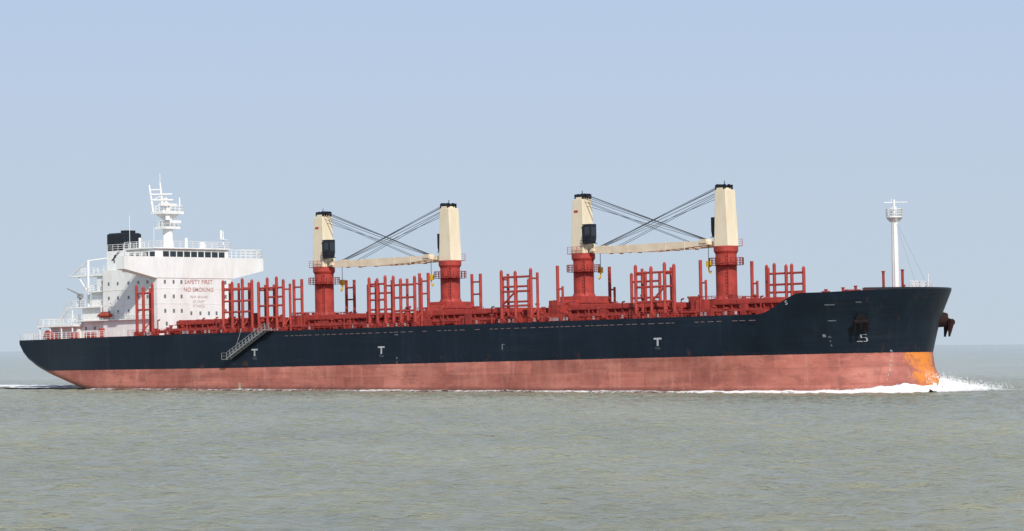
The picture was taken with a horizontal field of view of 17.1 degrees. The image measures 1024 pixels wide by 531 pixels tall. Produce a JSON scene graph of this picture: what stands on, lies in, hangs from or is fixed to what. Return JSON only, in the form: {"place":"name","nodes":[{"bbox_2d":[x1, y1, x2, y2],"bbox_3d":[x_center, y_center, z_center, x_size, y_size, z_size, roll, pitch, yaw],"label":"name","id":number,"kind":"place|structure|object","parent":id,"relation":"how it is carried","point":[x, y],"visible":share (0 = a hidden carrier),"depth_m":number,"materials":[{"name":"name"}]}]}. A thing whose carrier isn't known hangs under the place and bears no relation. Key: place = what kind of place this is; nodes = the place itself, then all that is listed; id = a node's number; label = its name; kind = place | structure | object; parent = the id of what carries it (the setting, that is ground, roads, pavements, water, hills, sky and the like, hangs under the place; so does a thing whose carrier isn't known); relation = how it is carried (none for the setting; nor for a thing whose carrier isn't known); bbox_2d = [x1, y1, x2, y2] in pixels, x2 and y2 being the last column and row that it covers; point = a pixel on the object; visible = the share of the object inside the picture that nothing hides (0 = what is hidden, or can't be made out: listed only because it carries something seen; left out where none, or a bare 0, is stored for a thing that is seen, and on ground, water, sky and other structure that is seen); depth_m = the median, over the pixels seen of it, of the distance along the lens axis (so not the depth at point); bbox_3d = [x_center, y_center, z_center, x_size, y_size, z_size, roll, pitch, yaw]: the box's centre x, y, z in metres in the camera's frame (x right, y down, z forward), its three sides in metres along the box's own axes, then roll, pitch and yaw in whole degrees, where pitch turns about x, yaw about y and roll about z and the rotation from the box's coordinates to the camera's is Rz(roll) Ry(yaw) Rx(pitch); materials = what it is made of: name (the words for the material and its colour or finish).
{"place":"outdoors","nodes":[
{"label":"outdoors","id":0,"kind":"place"},
{"bbox_2d":[0,344,1023,530],"bbox_3d":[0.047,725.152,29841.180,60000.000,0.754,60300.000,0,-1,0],"label":"sea","id":1,"kind":"structure","parent":0,"point":[77,459],"depth_m":207.50,"materials":[{"name":"liquid"}]},
{"bbox_2d":[0,384,78,387],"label":"wake foam","id":2,"kind":"object","parent":1,"relation":"on","point":[36,386],"visible":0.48,"depth_m":611.03,"materials":[{"name":"white"}]},
{"bbox_2d":[19,181,954,392],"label":"cargo ship","id":3,"kind":"object","parent":1,"relation":"on","point":[158,318],"visible":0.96,"depth_m":530.07,"materials":[{"name":"paint"}]},
{"bbox_2d":[78,383,936,393],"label":"bow wave foam","id":4,"kind":"object","parent":1,"relation":"on","point":[905,387],"visible":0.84,"depth_m":484.33,"materials":[{"name":"white"}]},
{"bbox_2d":[796,371,1006,390],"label":"sea spray","id":5,"kind":"object","parent":1,"relation":"on","point":[971,383],"visible":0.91,"depth_m":492.25,"materials":[{"name":"white liquid"}]},
{"bbox_2d":[929,374,1023,391],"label":"bow wave foam","id":6,"kind":"object","parent":1,"relation":"on","point":[954,387],"visible":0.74,"depth_m":490.36,"materials":[{"name":"white"}]},
{"bbox_2d":[0,0,1023,351],"label":"sky","id":7,"kind":"structure","parent":0,"point":[262,117],"materials":[{"name":"blue"}]}
]}

